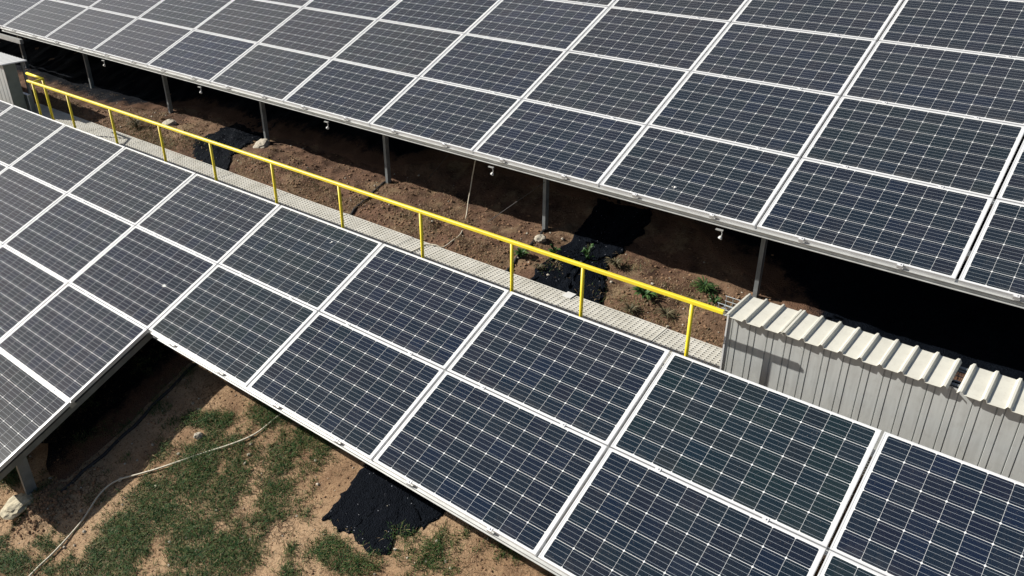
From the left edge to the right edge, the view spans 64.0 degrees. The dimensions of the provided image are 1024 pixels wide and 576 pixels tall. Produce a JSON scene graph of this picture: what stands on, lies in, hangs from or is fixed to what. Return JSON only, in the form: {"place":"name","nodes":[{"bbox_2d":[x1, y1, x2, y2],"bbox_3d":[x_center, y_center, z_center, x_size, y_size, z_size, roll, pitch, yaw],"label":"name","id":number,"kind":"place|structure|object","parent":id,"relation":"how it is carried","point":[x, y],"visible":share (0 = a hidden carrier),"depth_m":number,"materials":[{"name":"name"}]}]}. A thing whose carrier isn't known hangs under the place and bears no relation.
{"place":"outdoors","nodes":[
{"label":"outdoors","id":0,"kind":"place"},
{"bbox_2d":[0,37,866,575],"bbox_3d":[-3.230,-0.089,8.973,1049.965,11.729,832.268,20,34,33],"label":"ground","id":1,"kind":"structure","parent":0,"point":[654,247],"depth_m":8.37,"materials":[{"name":"soil"}]},
{"bbox_2d":[0,493,33,519],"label":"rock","id":2,"kind":"object","parent":1,"relation":"on","point":[12,508],"visible":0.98,"depth_m":7.92,"materials":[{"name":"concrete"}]},
{"bbox_2d":[60,362,196,491],"bbox_3d":[-3.857,1.321,8.555,0.062,0.768,1.912,20,34,32],"label":"conduit","id":3,"kind":"object","parent":1,"relation":"on","point":[120,437],"visible":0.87,"depth_m":8.45,"materials":[{"name":"black plastic"}]},
{"bbox_2d":[124,116,149,127],"bbox_3d":[-6.064,-2.657,13.220,0.420,0.197,0.450,20,34,33],"label":"weed","id":4,"kind":"object","parent":1,"relation":"on","point":[135,122],"visible":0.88,"depth_m":13.20,"materials":[{"name":"green plant"}]},
{"bbox_2d":[29,413,281,575],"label":"cable","id":5,"kind":"object","parent":1,"relation":"on","point":[75,528],"visible":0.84,"depth_m":7.98,"materials":[{"name":"beige plastic"}]},
{"bbox_2d":[162,119,176,125],"bbox_3d":[-5.598,-2.675,13.362,0.278,0.111,0.230,24,52,33],"label":"stone","id":6,"kind":"object","parent":1,"relation":"on","point":[167,122],"visible":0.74,"depth_m":13.32,"materials":[{"name":"beige stone"}]},
{"bbox_2d":[193,432,203,439],"bbox_3d":[-3.115,1.474,8.161,0.096,0.086,0.088,7,29,12],"label":"stone","id":7,"kind":"object","parent":1,"relation":"on","point":[198,435],"visible":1,"depth_m":8.13,"materials":[{"name":"white stone"}]},
{"bbox_2d":[192,109,287,170],"bbox_3d":[-4.295,-2.320,12.520,1.148,0.443,2.127,8,29,15],"label":"cinder patch","id":8,"kind":"object","parent":1,"relation":"on","point":[238,136],"visible":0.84,"depth_m":12.42,"materials":[{"name":"black gravel"}]},
{"bbox_2d":[253,138,269,147],"bbox_3d":[-3.730,-2.128,12.214,0.253,0.122,0.310,-15,43,2],"label":"stone","id":9,"kind":"object","parent":1,"relation":"on","point":[262,143],"visible":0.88,"depth_m":12.15,"materials":[{"name":"beige stone"}]},
{"bbox_2d":[0,120,733,575],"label":"grass","id":10,"kind":"structure","parent":1,"relation":"on","point":[192,478],"depth_m":7.55,"materials":[{"name":"green plant"}]},
{"bbox_2d":[349,180,385,214],"bbox_3d":[-1.856,-1.174,10.639,0.061,0.157,1.063,10,30,18],"label":"conduit","id":11,"kind":"object","parent":1,"relation":"on","point":[362,201],"visible":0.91,"depth_m":10.56,"materials":[{"name":"black plastic"}]},
{"bbox_2d":[2,92,742,575],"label":"pebbles","id":12,"kind":"object","parent":1,"relation":"on","point":[314,460],"visible":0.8,"depth_m":7.95,"materials":[{"name":"stone"}]},
{"bbox_2d":[322,463,445,555],"bbox_3d":[-0.955,1.770,7.213,1.055,0.507,1.208,20,34,33],"label":"cinder patch","id":13,"kind":"object","parent":1,"relation":"on","point":[369,495],"visible":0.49,"depth_m":7.08,"materials":[{"name":"black gravel"}]},
{"bbox_2d":[0,89,775,575],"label":"soil clods","id":14,"kind":"object","parent":1,"relation":"on","point":[46,499],"visible":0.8,"depth_m":8.60,"materials":[{"name":"brown soil"}]},
{"bbox_2d":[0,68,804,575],"bbox_3d":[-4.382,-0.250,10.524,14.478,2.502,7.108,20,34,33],"label":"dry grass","id":15,"kind":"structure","parent":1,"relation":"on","point":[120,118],"depth_m":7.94,"materials":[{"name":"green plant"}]},
{"bbox_2d":[0,312,875,575],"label":"mounting frame","id":16,"kind":"object","parent":1,"relation":"on","point":[19,462],"visible":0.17,"depth_m":7.85,"materials":[{"name":"silver metal"}]},
{"bbox_2d":[0,163,7,172],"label":"solar panel","id":17,"kind":"object","parent":16,"relation":"on","point":[3,167],"visible":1,"depth_m":11.65,"materials":[{"name":"glass"}]},
{"bbox_2d":[0,100,13,114],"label":"solar panel","id":18,"kind":"object","parent":16,"relation":"on","point":[5,106],"visible":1,"depth_m":13.01,"materials":[{"name":"glass"}]},
{"bbox_2d":[0,105,64,166],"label":"solar panel","id":19,"kind":"object","parent":16,"relation":"on","point":[23,132],"visible":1,"depth_m":12.20,"materials":[{"name":"glass"}]},
{"bbox_2d":[0,167,65,245],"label":"solar panel","id":20,"kind":"object","parent":16,"relation":"on","point":[25,200],"visible":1,"depth_m":10.84,"materials":[{"name":"glass"}]},
{"bbox_2d":[0,245,67,340],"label":"solar panel","id":21,"kind":"object","parent":16,"relation":"on","point":[28,288],"visible":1,"depth_m":9.48,"materials":[{"name":"blue glass"}]},
{"bbox_2d":[0,351,70,470],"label":"solar panel","id":22,"kind":"object","parent":16,"relation":"on","point":[32,407],"visible":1,"depth_m":8.11,"materials":[{"name":"glass"}]},
{"bbox_2d":[10,125,124,193],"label":"solar panel","id":23,"kind":"object","parent":16,"relation":"on","point":[66,159],"visible":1,"depth_m":11.37,"materials":[{"name":"glass"}]},
{"bbox_2d":[4,194,134,283],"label":"solar panel","id":24,"kind":"object","parent":16,"relation":"on","point":[67,238],"visible":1,"depth_m":10.01,"materials":[{"name":"blue glass"}]},
{"bbox_2d":[0,284,148,402],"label":"solar panel","id":25,"kind":"object","parent":16,"relation":"on","point":[70,343],"visible":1,"depth_m":8.65,"materials":[{"name":"glass"}]},
{"bbox_2d":[68,147,195,225],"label":"solar panel","id":26,"kind":"object","parent":16,"relation":"on","point":[131,186],"visible":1,"depth_m":10.46,"materials":[{"name":"glass"}]},
{"bbox_2d":[69,226,216,330],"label":"solar panel","id":27,"kind":"object","parent":16,"relation":"on","point":[142,278],"visible":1,"depth_m":9.11,"materials":[{"name":"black glass"}]},
{"bbox_2d":[136,174,279,264],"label":"solar panel","id":28,"kind":"object","parent":16,"relation":"on","point":[214,221],"visible":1,"depth_m":9.55,"materials":[{"name":"glass"}]},
{"bbox_2d":[149,265,317,387],"bbox_3d":[-2.831,0.342,8.249,1.642,0.050,1.004,20,58,33],"label":"solar panel","id":29,"kind":"object","parent":16,"relation":"on","point":[241,330],"visible":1,"depth_m":8.20,"materials":[{"name":"blue glass"}]},
{"bbox_2d":[219,205,382,311],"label":"solar panel","id":30,"kind":"object","parent":16,"relation":"on","point":[309,261],"visible":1,"depth_m":8.64,"materials":[{"name":"blue glass"}]},
{"bbox_2d":[248,312,444,461],"bbox_3d":[-1.521,0.830,7.346,1.642,0.050,1.004,20,58,33],"label":"solar panel","id":31,"kind":"object","parent":16,"relation":"on","point":[360,392],"visible":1,"depth_m":7.29,"materials":[{"name":"blue glass"}]},
{"bbox_2d":[320,244,509,370],"bbox_3d":[-0.956,0.140,7.790,1.642,0.050,1.004,20,58,33],"label":"solar panel","id":32,"kind":"object","parent":16,"relation":"on","point":[432,313],"visible":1,"depth_m":7.73,"materials":[{"name":"blue glass"}]},
{"bbox_2d":[373,371,607,556],"bbox_3d":[-0.207,1.316,6.443,1.642,0.051,1.004,20,58,33],"label":"solar panel","id":33,"kind":"object","parent":16,"relation":"on","point":[513,473],"visible":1,"depth_m":6.38,"materials":[{"name":"blue glass"}]},
{"bbox_2d":[447,291,669,447],"bbox_3d":[0.355,0.627,6.887,1.642,0.050,1.004,20,58,33],"label":"solar panel","id":34,"kind":"object","parent":16,"relation":"on","point":[586,378],"visible":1,"depth_m":6.83,"materials":[{"name":"blue glass"}]},
{"bbox_2d":[538,448,825,575],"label":"solar panel","id":35,"kind":"object","parent":16,"relation":"on","point":[625,515],"visible":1,"depth_m":5.65,"materials":[{"name":"blue glass"}]},
{"bbox_2d":[610,352,881,548],"bbox_3d":[1.667,1.115,5.982,1.642,0.050,1.004,20,58,33],"label":"solar panel","id":36,"kind":"object","parent":16,"relation":"on","point":[793,465],"visible":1,"depth_m":5.92,"materials":[{"name":"blue glass"}]},
{"bbox_2d":[817,550,882,575],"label":"solar panel","id":37,"kind":"object","parent":16,"relation":"on","point":[834,564],"visible":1,"depth_m":5.20,"materials":[{"name":"blue glass"}]},
{"bbox_2d":[829,432,1023,575],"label":"solar panel","id":38,"kind":"object","parent":16,"relation":"on","point":[915,509],"visible":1,"depth_m":5.27,"materials":[{"name":"blue glass"}]},
{"bbox_2d":[35,103,870,479],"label":"walkway","id":39,"kind":"structure","parent":1,"relation":"on","point":[671,341],"depth_m":9.20,"materials":[{"name":"grey metal"}]},
{"bbox_2d":[0,52,36,111],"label":"shelter","id":40,"kind":"object","parent":39,"relation":"on","point":[11,77],"visible":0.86,"depth_m":13.77,"materials":[{"name":"grey metal"}]},
{"bbox_2d":[23,92,34,112],"bbox_3d":[-8.366,-3.194,14.081,0.461,0.332,0.054,20,34,33],"label":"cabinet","id":41,"kind":"object","parent":39,"relation":"on","point":[27,97],"visible":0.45,"depth_m":13.96,"materials":[{"name":"grey metal"}]},
{"bbox_2d":[25,72,54,119],"bbox_3d":[-7.409,-2.903,12.944,0.199,0.898,0.763,-17,33,-30],"label":"railing","id":42,"kind":"object","parent":39,"relation":"on","point":[45,91],"visible":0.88,"depth_m":12.83,"materials":[{"name":"yellow metal"}]},
{"bbox_2d":[26,80,724,356],"bbox_3d":[-2.876,-1.095,9.576,11.415,0.909,0.100,20,34,33],"label":"railing","id":43,"kind":"object","parent":39,"relation":"on","point":[583,266],"visible":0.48,"depth_m":8.06,"materials":[{"name":"yellow metal"}]},
{"bbox_2d":[409,160,475,252],"bbox_3d":[-0.776,-0.985,9.378,0.299,0.942,1.525,16,32,28],"label":"cable","id":44,"kind":"object","parent":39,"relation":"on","point":[465,216],"visible":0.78,"depth_m":9.86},
{"bbox_2d":[0,28,1023,381],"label":"cinder bed","id":45,"kind":"object","parent":1,"relation":"on","point":[968,330],"visible":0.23,"depth_m":8.54,"materials":[{"name":"black gravel"}]},
{"bbox_2d":[0,0,1023,308],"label":"mounting frame","id":46,"kind":"object","parent":1,"relation":"on","point":[766,236],"visible":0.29,"depth_m":8.66,"materials":[{"name":"grey metal"}]},
{"bbox_2d":[0,0,42,27],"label":"solar panel","id":47,"kind":"object","parent":46,"relation":"on","point":[10,10],"visible":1,"depth_m":15.93,"materials":[{"name":"glass"}]},
{"bbox_2d":[3,0,87,38],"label":"solar panel","id":48,"kind":"object","parent":46,"relation":"on","point":[43,19],"visible":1,"depth_m":15.21,"materials":[{"name":"glass"}]},
{"bbox_2d":[54,0,99,7],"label":"solar panel","id":49,"kind":"object","parent":46,"relation":"on","point":[87,3],"visible":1,"depth_m":15.26,"materials":[{"name":"glass"}]},
{"bbox_2d":[45,8,136,51],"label":"solar panel","id":50,"kind":"object","parent":46,"relation":"on","point":[90,29],"visible":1,"depth_m":14.30,"materials":[{"name":"glass"}]},
{"bbox_2d":[89,0,162,18],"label":"solar panel","id":51,"kind":"object","parent":46,"relation":"on","point":[137,9],"visible":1,"depth_m":14.56,"materials":[{"name":"glass"}]},
{"bbox_2d":[93,18,192,66],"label":"solar panel","id":52,"kind":"object","parent":46,"relation":"on","point":[139,41],"visible":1,"depth_m":13.40,"materials":[{"name":"glass"}]},
{"bbox_2d":[139,0,232,29],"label":"solar panel","id":53,"kind":"object","parent":46,"relation":"on","point":[191,14],"visible":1,"depth_m":13.76,"materials":[{"name":"glass"}]},
{"bbox_2d":[148,30,256,83],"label":"solar panel","id":54,"kind":"object","parent":46,"relation":"on","point":[201,56],"visible":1,"depth_m":12.49,"materials":[{"name":"glass"}]},
{"bbox_2d":[194,0,301,43],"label":"solar panel","id":55,"kind":"object","parent":46,"relation":"on","point":[256,21],"visible":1,"depth_m":12.94,"materials":[{"name":"glass"}]},
{"bbox_2d":[210,44,330,102],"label":"solar panel","id":56,"kind":"object","parent":46,"relation":"on","point":[281,75],"visible":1,"depth_m":11.59,"materials":[{"name":"glass"}]},
{"bbox_2d":[261,0,311,7],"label":"solar panel","id":57,"kind":"object","parent":46,"relation":"on","point":[300,3],"visible":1,"depth_m":12.95,"materials":[{"name":"glass"}]},
{"bbox_2d":[259,8,376,58],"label":"solar panel","id":58,"kind":"object","parent":46,"relation":"on","point":[330,35],"visible":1,"depth_m":12.04,"materials":[{"name":"glass"}]},
{"bbox_2d":[284,59,417,125],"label":"solar panel","id":59,"kind":"object","parent":46,"relation":"on","point":[360,94],"visible":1,"depth_m":10.68,"materials":[{"name":"blue glass"}]},
{"bbox_2d":[304,0,399,19],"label":"solar panel","id":60,"kind":"object","parent":46,"relation":"on","point":[374,9],"visible":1,"depth_m":12.28,"materials":[{"name":"glass"}]},
{"bbox_2d":[333,20,463,77],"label":"solar panel","id":61,"kind":"object","parent":46,"relation":"on","point":[415,51],"visible":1,"depth_m":11.13,"materials":[{"name":"blue glass"}]},
{"bbox_2d":[378,0,500,34],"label":"solar panel","id":62,"kind":"object","parent":46,"relation":"on","point":[464,17],"visible":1,"depth_m":11.48,"materials":[{"name":"blue glass"}]},
{"bbox_2d":[370,78,520,153],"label":"solar panel","id":63,"kind":"object","parent":46,"relation":"on","point":[465,119],"visible":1,"depth_m":9.77,"materials":[{"name":"blue glass"}]},
{"bbox_2d":[420,34,566,100],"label":"solar panel","id":64,"kind":"object","parent":46,"relation":"on","point":[510,69],"visible":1,"depth_m":10.23,"materials":[{"name":"blue glass"}]},
{"bbox_2d":[466,0,607,51],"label":"solar panel","id":65,"kind":"object","parent":46,"relation":"on","point":[560,25],"visible":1,"depth_m":10.66,"materials":[{"name":"blue glass"}]},
{"bbox_2d":[473,100,645,186],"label":"solar panel","id":66,"kind":"object","parent":46,"relation":"on","point":[581,147],"visible":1,"depth_m":8.87,"materials":[{"name":"blue glass"}]},
{"bbox_2d":[556,0,615,7],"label":"solar panel","id":67,"kind":"object","parent":46,"relation":"on","point":[606,3],"visible":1,"depth_m":10.64,"materials":[{"name":"glass"}]},
{"bbox_2d":[523,51,689,126],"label":"solar panel","id":68,"kind":"object","parent":46,"relation":"on","point":[633,92],"visible":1,"depth_m":9.32,"materials":[{"name":"blue glass"}]},
{"bbox_2d":[569,7,729,71],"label":"solar panel","id":69,"kind":"object","parent":46,"relation":"on","point":[685,43],"visible":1,"depth_m":9.77,"materials":[{"name":"blue glass"}]},
{"bbox_2d":[610,0,748,22],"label":"solar panel","id":70,"kind":"object","parent":46,"relation":"on","point":[724,10],"visible":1,"depth_m":9.98,"materials":[{"name":"blue glass"}]},
{"bbox_2d":[600,126,798,228],"bbox_3d":[1.803,-1.123,8.018,1.642,0.052,1.004,20,58,33],"label":"solar panel","id":71,"kind":"object","parent":46,"relation":"on","point":[742,185],"visible":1,"depth_m":7.96,"materials":[{"name":"blue glass"}]},
{"bbox_2d":[715,228,723,239],"bbox_3d":[1.915,-0.495,7.595,0.073,0.102,0.040,20,34,33],"label":"hanging bracket","id":72,"kind":"object","parent":46,"relation":"hanging from","point":[720,237],"visible":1,"depth_m":7.58,"materials":[{"name":"white plastic"}]},
{"bbox_2d":[648,71,838,159],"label":"solar panel","id":73,"kind":"object","parent":46,"relation":"on","point":[776,119],"visible":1,"depth_m":8.41,"materials":[{"name":"blue glass"}]},
{"bbox_2d":[692,22,875,97],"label":"solar panel","id":74,"kind":"object","parent":46,"relation":"on","point":[817,62],"visible":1,"depth_m":8.86,"materials":[{"name":"blue glass"}]},
{"bbox_2d":[732,0,903,41],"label":"solar panel","id":75,"kind":"object","parent":46,"relation":"on","point":[866,19],"visible":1,"depth_m":9.19,"materials":[{"name":"blue glass"}]},
{"bbox_2d":[757,158,992,281],"bbox_3d":[3.113,-0.635,7.116,1.642,0.051,1.004,20,58,33],"label":"solar panel","id":76,"kind":"object","parent":46,"relation":"on","point":[926,229],"visible":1,"depth_m":7.06,"materials":[{"name":"blue glass"}]},
{"bbox_2d":[802,96,1023,198],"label":"solar panel","id":77,"kind":"object","parent":46,"relation":"on","point":[970,155],"visible":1,"depth_m":7.51,"materials":[{"name":"blue glass"}]},
{"bbox_2d":[842,41,1023,125],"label":"solar panel","id":78,"kind":"object","parent":46,"relation":"on","point":[975,85],"visible":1,"depth_m":8.00,"materials":[{"name":"blue glass"}]},
{"bbox_2d":[879,0,1023,58],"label":"solar panel","id":79,"kind":"object","parent":46,"relation":"on","point":[992,27],"visible":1,"depth_m":8.51,"materials":[{"name":"blue glass"}]},
{"bbox_2d":[958,199,1023,300],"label":"solar panel","id":80,"kind":"object","parent":46,"relation":"on","point":[995,262],"visible":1,"depth_m":6.50,"materials":[{"name":"blue glass"}]},
{"bbox_2d":[996,140,1023,204],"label":"solar panel","id":81,"kind":"object","parent":46,"relation":"on","point":[1012,189],"visible":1,"depth_m":6.93,"materials":[{"name":"blue glass"}]},
{"bbox_2d":[514,248,529,256],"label":"weed","id":82,"kind":"object","parent":1,"relation":"on","point":[522,252],"visible":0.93,"depth_m":9.05,"materials":[{"name":"green plant"}]},
{"bbox_2d":[505,229,545,271],"bbox_3d":[0.160,-0.420,9.200,0.061,0.176,0.950,14,31,25],"label":"conduit","id":83,"kind":"object","parent":1,"relation":"on","point":[530,244],"visible":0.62,"depth_m":9.04,"materials":[{"name":"black plastic"}]},
{"bbox_2d":[534,234,545,242],"bbox_3d":[0.321,-0.562,9.330,0.146,0.105,0.120,4,29,31],"label":"stone","id":84,"kind":"object","parent":1,"relation":"on","point":[541,238],"visible":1,"depth_m":9.29,"materials":[{"name":"beige stone"}]},
{"bbox_2d":[530,195,653,304],"bbox_3d":[1.006,-0.498,9.088,0.952,0.553,2.177,16,32,27],"label":"cinder patch","id":85,"kind":"object","parent":1,"relation":"on","point":[607,229],"visible":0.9,"depth_m":9.17,"materials":[{"name":"black gravel"}]},
{"bbox_2d":[531,263,544,269],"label":"weed","id":86,"kind":"object","parent":85,"relation":"on","point":[537,266],"visible":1,"depth_m":8.79,"materials":[{"name":"green plant"}]},
{"bbox_2d":[548,244,560,258],"bbox_3d":[0.460,-0.387,9.005,0.125,0.174,0.182,-7,29,-14],"label":"weed","id":87,"kind":"object","parent":85,"relation":"on","point":[554,250],"visible":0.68,"depth_m":9.00,"materials":[{"name":"green plant"}]},
{"bbox_2d":[581,243,594,259],"bbox_3d":[0.838,-0.386,8.955,0.159,0.212,0.170,-8,29,-15],"label":"weed","id":88,"kind":"object","parent":85,"relation":"on","point":[586,251],"visible":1,"depth_m":8.93,"materials":[{"name":"green plant"}]},
{"bbox_2d":[604,256,623,267],"bbox_3d":[1.105,-0.274,8.799,0.261,0.098,0.249,20,34,33],"label":"weed","id":89,"kind":"object","parent":1,"relation":"on","point":[614,262],"visible":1,"depth_m":8.79,"materials":[{"name":"green plant"}]},
{"bbox_2d":[620,302,640,315],"bbox_3d":[1.176,0.207,8.106,0.225,0.098,0.234,20,34,33],"label":"weed","id":90,"kind":"object","parent":1,"relation":"on","point":[631,308],"visible":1,"depth_m":8.11,"materials":[{"name":"green plant"}]},
{"bbox_2d":[631,286,658,299],"bbox_3d":[1.329,0.044,8.241,0.287,0.100,0.363,-11,30,-20],"label":"weed","id":91,"kind":"object","parent":1,"relation":"on","point":[642,292],"visible":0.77,"depth_m":8.21,"materials":[{"name":"green plant"}]},
{"bbox_2d":[655,306,678,318],"bbox_3d":[1.513,0.245,7.989,0.247,0.086,0.257,-14,31,-25],"label":"weed","id":92,"kind":"object","parent":1,"relation":"on","point":[664,312],"visible":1,"depth_m":7.99,"materials":[{"name":"green plant"}]},
{"bbox_2d":[690,276,719,294],"bbox_3d":[1.963,-0.008,8.339,0.324,0.135,0.313,11,30,20],"label":"weed","id":93,"kind":"object","parent":1,"relation":"on","point":[705,285],"visible":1,"depth_m":8.33,"materials":[{"name":"green plant"}]},
{"bbox_2d":[708,294,724,303],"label":"weed","id":94,"kind":"object","parent":1,"relation":"on","point":[711,299],"visible":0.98,"depth_m":8.10,"materials":[{"name":"green plant"}]},
{"bbox_2d":[720,293,1023,482],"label":"shelter","id":95,"kind":"object","parent":1,"relation":"on","point":[915,394],"visible":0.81,"depth_m":6.04,"materials":[{"name":"white metal"}]},
{"bbox_2d":[717,296,965,384],"bbox_3d":[3.381,0.742,5.709,4.160,0.098,0.156,20,34,33],"label":"cable tray","id":96,"kind":"object","parent":95,"relation":"attached to","point":[730,308],"visible":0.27,"depth_m":6.76,"materials":[{"name":"metal"}]}
]}

